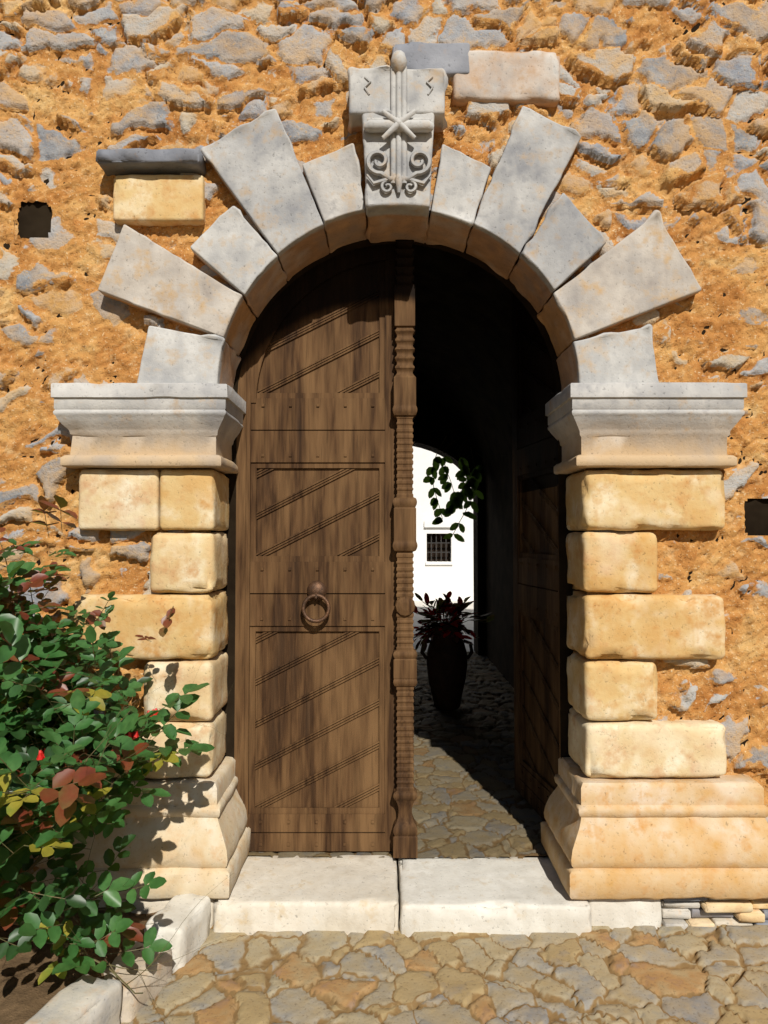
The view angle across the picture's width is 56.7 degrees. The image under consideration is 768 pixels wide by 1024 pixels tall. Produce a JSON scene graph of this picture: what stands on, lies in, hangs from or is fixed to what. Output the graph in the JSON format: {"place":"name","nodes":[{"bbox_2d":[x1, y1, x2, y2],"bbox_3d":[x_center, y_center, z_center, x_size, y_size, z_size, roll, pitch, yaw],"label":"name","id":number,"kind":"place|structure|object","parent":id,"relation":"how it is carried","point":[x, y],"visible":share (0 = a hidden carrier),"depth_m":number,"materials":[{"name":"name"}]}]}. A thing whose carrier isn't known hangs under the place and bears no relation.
{"place":"outdoors","nodes":[
{"label":"outdoors","id":0,"kind":"place"},
{"bbox_2d":[0,888,157,1023],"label":"bed soil","id":1,"kind":"structure","parent":0,"point":[25,997],"depth_m":2.53,"materials":[{"name":"brown soil"}]},
{"bbox_2d":[0,495,237,1019],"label":"rose bush","id":2,"kind":"object","parent":1,"relation":"on","point":[63,746],"visible":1,"depth_m":2.39,"materials":[{"name":"green plant"}]},
{"bbox_2d":[248,652,548,858],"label":"passage floor","id":3,"kind":"structure","parent":0,"point":[470,802],"depth_m":4.49,"materials":[{"name":"beige stone"}]},
{"bbox_2d":[211,210,586,757],"bbox_3d":[0.065,-0.982,6.618,7.500,5.595,6.200,0,-2,0],"label":"passage vault","id":4,"kind":"object","parent":3,"relation":"on","point":[462,355],"visible":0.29,"depth_m":6.66,"materials":[{"name":"paint"}]},
{"bbox_2d":[190,206,286,316],"bbox_3d":[-0.676,-1.166,3.355,0.418,0.423,0.368,0,-2,0],"label":"arch stone","id":5,"kind":"object","parent":4,"relation":"attached to","point":[231,248],"visible":0.88,"depth_m":3.18,"materials":[{"name":"stone"}]},
{"bbox_2d":[201,109,329,280],"bbox_3d":[-0.547,-1.485,3.364,0.561,0.675,0.358,0,-2,0],"label":"arch stone","id":6,"kind":"object","parent":4,"relation":"attached to","point":[254,164],"visible":0.91,"depth_m":3.20,"materials":[{"name":"stone"}]},
{"bbox_2d":[234,239,417,857],"bbox_3d":[-0.311,0.117,3.505,0.947,3.065,0.146,0,-2,0],"label":"door leaf","id":7,"kind":"object","parent":4,"relation":"attached to","point":[324,733],"visible":0.93,"depth_m":3.50,"materials":[{"name":"brown wood"}]},
{"bbox_2d":[301,581,330,622],"bbox_3d":[-0.330,0.438,3.468,0.143,0.203,0.057,0,-2,0],"label":"door knocker","id":8,"kind":"object","parent":7,"relation":"attached to","point":[316,590],"depth_m":3.45,"materials":[{"name":"brown metal"}]},
{"bbox_2d":[303,143,366,252],"bbox_3d":[-0.229,-1.474,3.366,0.295,0.371,0.357,0,-2,0],"label":"arch stone","id":9,"kind":"object","parent":4,"relation":"attached to","point":[333,180],"visible":0.82,"depth_m":3.20,"materials":[{"name":"stone"}]},
{"bbox_2d":[347,50,447,243],"bbox_3d":[0.061,-1.674,3.318,0.460,0.704,0.472,0,-2,0],"label":"carved keystone","id":10,"kind":"object","parent":4,"relation":"attached to","point":[397,113],"visible":0.94,"depth_m":3.14,"materials":[{"name":"stone"}]},
{"bbox_2d":[423,436,483,541],"bbox_3d":[0.870,-0.298,8.901,0.716,1.347,0.446,-1,-2,16],"label":"hanging foliage","id":11,"kind":"object","parent":4,"relation":"attached to","point":[455,502],"visible":1,"depth_m":8.87,"materials":[{"name":"green plant"}]},
{"bbox_2d":[425,144,490,251],"bbox_3d":[0.348,-1.473,3.370,0.297,0.383,0.353,0,-2,0],"label":"arch stone","id":12,"kind":"object","parent":4,"relation":"attached to","point":[461,182],"visible":0.88,"depth_m":3.21,"materials":[{"name":"stone"}]},
{"bbox_2d":[466,106,580,278],"bbox_3d":[0.647,-1.500,3.368,0.499,0.690,0.361,0,-2,0],"label":"arch stone","id":13,"kind":"object","parent":4,"relation":"attached to","point":[537,154],"visible":0.89,"depth_m":3.21,"materials":[{"name":"stone"}]},
{"bbox_2d":[511,291,560,820],"bbox_3d":[0.879,0.132,3.945,0.090,3.065,0.875,0,-2,-8],"label":"door leaf","id":14,"kind":"object","parent":4,"relation":"attached to","point":[537,750],"visible":0.57,"depth_m":4.04,"materials":[{"name":"brown wood"}]},
{"bbox_2d":[420,623,473,710],"bbox_3d":[0.565,1.386,6.386,0.369,0.745,0.369,2,-3,-41],"label":"plant pot","id":15,"kind":"object","parent":3,"relation":"on","point":[445,658],"visible":0.84,"depth_m":6.25,"materials":[{"name":"ceramic"}]},
{"bbox_2d":[414,591,494,651],"bbox_3d":[0.594,0.985,6.409,0.764,0.582,0.764,0,-2,0],"label":"potted plant","id":16,"kind":"object","parent":15,"relation":"on","point":[453,612],"visible":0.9,"depth_m":6.30,"materials":[{"name":"red plant"}]},
{"bbox_2d":[268,855,546,902],"bbox_3d":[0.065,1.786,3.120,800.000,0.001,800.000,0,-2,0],"label":"ground","id":17,"kind":"structure","parent":0,"point":[396,859],"depth_m":3.61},
{"bbox_2d":[65,899,127,907],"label":"plinth","id":18,"kind":"structure","parent":17,"relation":"on","point":[102,902],"depth_m":3.02,"materials":[{"name":"stone"}]},
{"bbox_2d":[131,899,215,927],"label":"plinth","id":19,"kind":"structure","parent":17,"relation":"on","point":[142,906],"depth_m":3.02,"materials":[{"name":"stone"}]},
{"bbox_2d":[31,756,250,899],"bbox_3d":[-1.065,1.410,3.266,0.834,0.467,0.552,0,-2,0],"label":"pier base","id":20,"kind":"object","parent":19,"relation":"on","point":[192,834],"visible":0.57,"depth_m":3.03,"materials":[{"name":"stone"}]},
{"bbox_2d":[113,708,226,778],"bbox_3d":[-1.063,1.056,3.277,0.622,0.246,0.346,0,-2,0],"label":"quoin","id":21,"kind":"object","parent":20,"relation":"on","point":[204,764],"visible":0.36,"depth_m":3.11,"materials":[{"name":"stone"}]},
{"bbox_2d":[144,651,227,720],"bbox_3d":[-0.907,0.796,3.287,0.314,0.269,0.345,0,-2,0],"label":"quoin","id":22,"kind":"object","parent":21,"relation":"on","point":[210,701],"visible":0.71,"depth_m":3.12,"materials":[{"name":"stone"}]},
{"bbox_2d":[74,590,228,659],"bbox_3d":[-1.065,0.516,3.297,0.630,0.293,0.341,0,-2,0],"label":"quoin","id":23,"kind":"object","parent":22,"relation":"on","point":[198,628],"visible":0.69,"depth_m":3.13,"materials":[{"name":"stone"}]},
{"bbox_2d":[150,532,228,592],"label":"quoin","id":24,"kind":"object","parent":23,"relation":"on","point":[189,562],"visible":0.98,"depth_m":3.15,"materials":[{"name":"stone"}]},
{"bbox_2d":[160,469,228,530],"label":"quoin","id":25,"kind":"object","parent":24,"relation":"on","point":[194,499],"visible":0.95,"depth_m":3.16,"materials":[{"name":"stone"}]},
{"bbox_2d":[213,855,398,934],"bbox_3d":[-0.330,1.732,3.212,0.787,0.173,0.468,0,-2,0],"label":"threshold","id":26,"kind":"object","parent":17,"relation":"on","point":[347,894],"visible":0.77,"depth_m":3.04,"materials":[{"name":"stone"}]},
{"bbox_2d":[0,0,767,884],"label":"stone wall","id":27,"kind":"structure","parent":17,"relation":"on","point":[200,74],"depth_m":3.27,"materials":[{"name":"orange stone"}]},
{"bbox_2d":[392,42,469,79],"bbox_3d":[0.215,-2.071,3.309,0.362,0.160,0.138,0,-2,0],"label":"wall stone","id":28,"kind":"object","parent":27,"relation":"attached to","point":[451,59],"visible":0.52,"depth_m":3.25,"materials":[{"name":"stone"}]},
{"bbox_2d":[452,50,559,107],"bbox_3d":[0.559,-1.994,3.311,0.500,0.250,0.137,0,-2,0],"label":"wall stone","id":29,"kind":"object","parent":27,"relation":"attached to","point":[512,79],"visible":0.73,"depth_m":3.25,"materials":[{"name":"grey stone"}]},
{"bbox_2d":[0,0,767,746],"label":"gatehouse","id":30,"kind":"object","parent":17,"relation":"on","point":[34,218],"depth_m":3.29,"materials":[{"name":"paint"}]},
{"bbox_2d":[78,469,160,530],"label":"stone block","id":31,"kind":"structure","parent":30,"relation":"attached to","point":[118,500],"depth_m":3.15,"materials":[{"name":"stone"}]},
{"bbox_2d":[51,382,245,473],"bbox_3d":[-1.065,-0.373,3.328,0.771,0.368,0.486,0,-2,0],"label":"capital","id":32,"kind":"object","parent":31,"relation":"on","point":[156,425],"visible":0.96,"depth_m":3.11,"materials":[{"name":"stone"}]},
{"bbox_2d":[137,326,240,387],"bbox_3d":[-0.908,-0.685,3.333,0.410,0.287,0.366,0,-2,0],"label":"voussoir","id":33,"kind":"object","parent":32,"relation":"on","point":[170,356],"visible":0.64,"depth_m":3.16,"materials":[{"name":"stone"}]},
{"bbox_2d":[98,225,255,355],"bbox_3d":[-0.963,-1.032,3.353,0.666,0.521,0.356,0,-2,0],"label":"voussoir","id":34,"kind":"object","parent":33,"relation":"on","point":[145,274],"visible":0.84,"depth_m":3.18,"materials":[{"name":"stone"}]},
{"bbox_2d":[113,175,206,226],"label":"ledge block","id":35,"kind":"structure","parent":30,"relation":"attached to","point":[159,200],"depth_m":3.22,"materials":[{"name":"stone"}]},
{"bbox_2d":[96,148,206,175],"bbox_3d":[-1.053,-1.585,3.251,0.471,0.073,0.181,0,-2,0],"label":"slate ledge","id":36,"kind":"object","parent":35,"relation":"on","point":[145,161],"visible":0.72,"depth_m":3.17,"materials":[{"name":"stone"}]},
{"bbox_2d":[412,446,473,600],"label":"white building","id":37,"kind":"structure","parent":17,"relation":"on","point":[433,580],"depth_m":17.16,"materials":[{"name":"white paint"}]},
{"bbox_2d":[427,534,449,560],"bbox_3d":[1.327,0.869,17.420,0.595,0.680,0.001,0,-2,0],"label":"dark window","id":38,"kind":"structure","parent":37,"relation":"attached to","point":[438,548],"depth_m":17.42,"materials":[{"name":"black glass"}]},
{"bbox_2d":[427,534,450,561],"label":"window bars","id":39,"kind":"object","parent":37,"relation":"attached to","point":[436,542],"depth_m":17.24,"materials":[{"name":"black metal"}]},
{"bbox_2d":[398,857,591,936],"bbox_3d":[0.470,1.734,3.206,0.809,0.169,0.478,0,-2,0],"label":"threshold","id":40,"kind":"object","parent":17,"relation":"on","point":[527,896],"visible":0.73,"depth_m":3.03,"materials":[{"name":"stone"}]},
{"bbox_2d":[587,899,661,929],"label":"plinth","id":41,"kind":"structure","parent":17,"relation":"on","point":[612,914],"depth_m":3.02,"materials":[{"name":"stone"}]},
{"bbox_2d":[541,757,767,899],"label":"pier base","id":42,"kind":"object","parent":41,"relation":"on","point":[649,838],"visible":0.91,"depth_m":3.04,"materials":[{"name":"stone"}]},
{"bbox_2d":[568,708,726,777],"bbox_3d":[1.195,1.056,3.277,0.629,0.244,0.345,0,-2,0],"label":"quoin","id":43,"kind":"object","parent":42,"relation":"on","point":[652,749],"visible":0.77,"depth_m":3.11,"materials":[{"name":"stone"}]},
{"bbox_2d":[567,651,657,720],"bbox_3d":[1.049,0.798,3.292,0.337,0.269,0.332,0,-2,0],"label":"quoin","id":44,"kind":"object","parent":43,"relation":"on","point":[611,690],"visible":0.86,"depth_m":3.13,"materials":[{"name":"stone"}]},
{"bbox_2d":[567,590,725,659],"bbox_3d":[1.197,0.516,3.297,0.633,0.292,0.344,0,-2,0],"label":"quoin","id":45,"kind":"object","parent":44,"relation":"on","point":[641,626],"visible":0.9,"depth_m":3.13,"materials":[{"name":"stone"}]},
{"bbox_2d":[566,532,657,592],"bbox_3d":[1.052,0.230,3.313,0.344,0.276,0.330,0,-2,0],"label":"quoin","id":46,"kind":"object","parent":45,"relation":"on","point":[612,562],"visible":0.99,"depth_m":3.15,"materials":[{"name":"stone"}]},
{"bbox_2d":[566,469,724,530],"bbox_3d":[1.203,-0.049,3.318,0.645,0.279,0.340,0,-2,0],"label":"quoin","id":47,"kind":"object","parent":46,"relation":"on","point":[653,499],"visible":0.94,"depth_m":3.15,"materials":[{"name":"stone"}]},
{"bbox_2d":[545,382,746,474],"bbox_3d":[1.195,-0.373,3.328,0.770,0.369,0.486,0,-2,0],"label":"capital","id":48,"kind":"object","parent":47,"relation":"on","point":[657,425],"visible":0.92,"depth_m":3.12,"materials":[{"name":"stone"}]},
{"bbox_2d":[556,324,658,391],"bbox_3d":[1.042,-0.690,3.340,0.393,0.297,0.342,0,-2,0],"label":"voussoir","id":49,"kind":"object","parent":48,"relation":"on","point":[613,357],"visible":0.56,"depth_m":3.18,"materials":[{"name":"stone"}]},
{"bbox_2d":[537,210,700,356],"bbox_3d":[1.094,-1.062,3.353,0.680,0.588,0.355,0,-2,0],"label":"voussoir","id":50,"kind":"object","parent":49,"relation":"on","point":[644,268],"visible":0.86,"depth_m":3.19,"materials":[{"name":"stone"}]},
{"bbox_2d":[509,193,605,312],"bbox_3d":[0.808,-1.208,3.348,0.392,0.445,0.368,0,-2,0],"label":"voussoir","id":51,"kind":"object","parent":50,"relation":"on","point":[565,243],"visible":0.87,"depth_m":3.18,"materials":[{"name":"stone"}]},
{"bbox_2d":[120,912,767,1023],"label":"forecourt cobbles","id":52,"kind":"object","parent":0,"point":[663,974],"visible":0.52,"depth_m":2.67,"materials":[{"name":"beige stone"}]},
{"bbox_2d":[24,974,121,1023],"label":"bed kerb","id":53,"kind":"structure","parent":52,"relation":"on","point":[86,999],"depth_m":2.31,"materials":[{"name":"stone"}]},
{"bbox_2d":[104,941,171,1022],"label":"bed kerb","id":54,"kind":"structure","parent":52,"relation":"on","point":[132,1004],"depth_m":2.54,"materials":[{"name":"stone"}]},
{"bbox_2d":[144,893,210,972],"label":"bed kerb","id":55,"kind":"structure","parent":52,"relation":"on","point":[191,933],"depth_m":2.82,"materials":[{"name":"stone"}]},
{"bbox_2d":[661,918,687,929],"bbox_3d":[1.245,1.780,3.170,0.105,0.049,0.299,0,-2,0],"label":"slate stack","id":56,"kind":"object","parent":52,"relation":"on","point":[670,922],"visible":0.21,"depth_m":3.04,"materials":[{"name":"stone"}]},
{"bbox_2d":[661,906,690,918],"bbox_3d":[1.256,1.732,3.188,0.128,0.044,0.274,0,-2,0],"label":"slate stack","id":57,"kind":"object","parent":56,"relation":"on","point":[680,913],"visible":0.41,"depth_m":3.05,"materials":[{"name":"stone"}]},
{"bbox_2d":[684,917,714,926],"bbox_3d":[1.355,1.780,3.172,0.110,0.047,0.298,0,-2,0],"label":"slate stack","id":58,"kind":"object","parent":52,"relation":"on","point":[702,922],"visible":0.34,"depth_m":3.04,"materials":[{"name":"stone"}]},
{"bbox_2d":[688,906,732,917],"bbox_3d":[1.415,1.734,3.188,0.182,0.040,0.267,0,-2,0],"label":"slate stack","id":59,"kind":"object","parent":58,"relation":"on","point":[700,912],"visible":0.3,"depth_m":3.06,"materials":[{"name":"stone"}]},
{"bbox_2d":[660,899,699,907],"bbox_3d":[1.277,1.690,3.187,0.168,0.042,0.272,0,-2,0],"label":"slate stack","id":60,"kind":"object","parent":59,"relation":"on","point":[681,904],"visible":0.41,"depth_m":3.05,"materials":[{"name":"stone"}]},
{"bbox_2d":[663,897,706,901],"bbox_3d":[1.288,1.653,3.176,0.190,0.028,0.299,0,-2,0],"label":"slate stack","id":61,"kind":"object","parent":60,"relation":"on","point":[695,899],"visible":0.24,"depth_m":3.03,"materials":[{"name":"stone"}]},
{"bbox_2d":[700,898,752,912],"bbox_3d":[1.470,1.690,3.171,0.212,0.044,0.306,0,-2,0],"label":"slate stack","id":62,"kind":"object","parent":59,"relation":"on","point":[725,906],"visible":0.4,"depth_m":3.02,"materials":[{"name":"stone"}]},
{"bbox_2d":[709,915,752,925],"bbox_3d":[1.496,1.779,3.177,0.168,0.050,0.286,0,-2,0],"label":"stone","id":63,"kind":"object","parent":52,"relation":"on","point":[734,921],"visible":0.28,"depth_m":3.04,"materials":[{"name":"stone"}]},
{"bbox_2d":[753,919,767,924],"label":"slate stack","id":64,"kind":"object","parent":52,"relation":"on","point":[765,922],"visible":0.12,"depth_m":3.03,"materials":[{"name":"stone"}]},
{"bbox_2d":[733,909,764,922],"bbox_3d":[1.567,1.733,3.172,0.113,0.044,0.305,0,-2,0],"label":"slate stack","id":65,"kind":"object","parent":64,"relation":"on","point":[756,916],"visible":0.34,"depth_m":3.02,"materials":[{"name":"stone"}]},
{"bbox_2d":[413,601,474,651],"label":"wall","id":66,"kind":"structure","parent":0,"point":[469,624],"depth_m":13.05,"materials":[{"name":"white paint"}]},
{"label":"slate stack","id":67,"kind":"object","parent":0,"visible":0},
{"bbox_2d":[759,909,767,918],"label":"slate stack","id":68,"kind":"object","parent":67,"relation":"on","point":[765,911],"visible":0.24,"depth_m":3.05,"materials":[{"name":"stone"}]},
{"bbox_2d":[749,899,767,908],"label":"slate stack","id":69,"kind":"object","parent":68,"relation":"on","point":[760,903],"visible":0.21,"depth_m":3.05,"materials":[{"name":"stone"}]}
]}

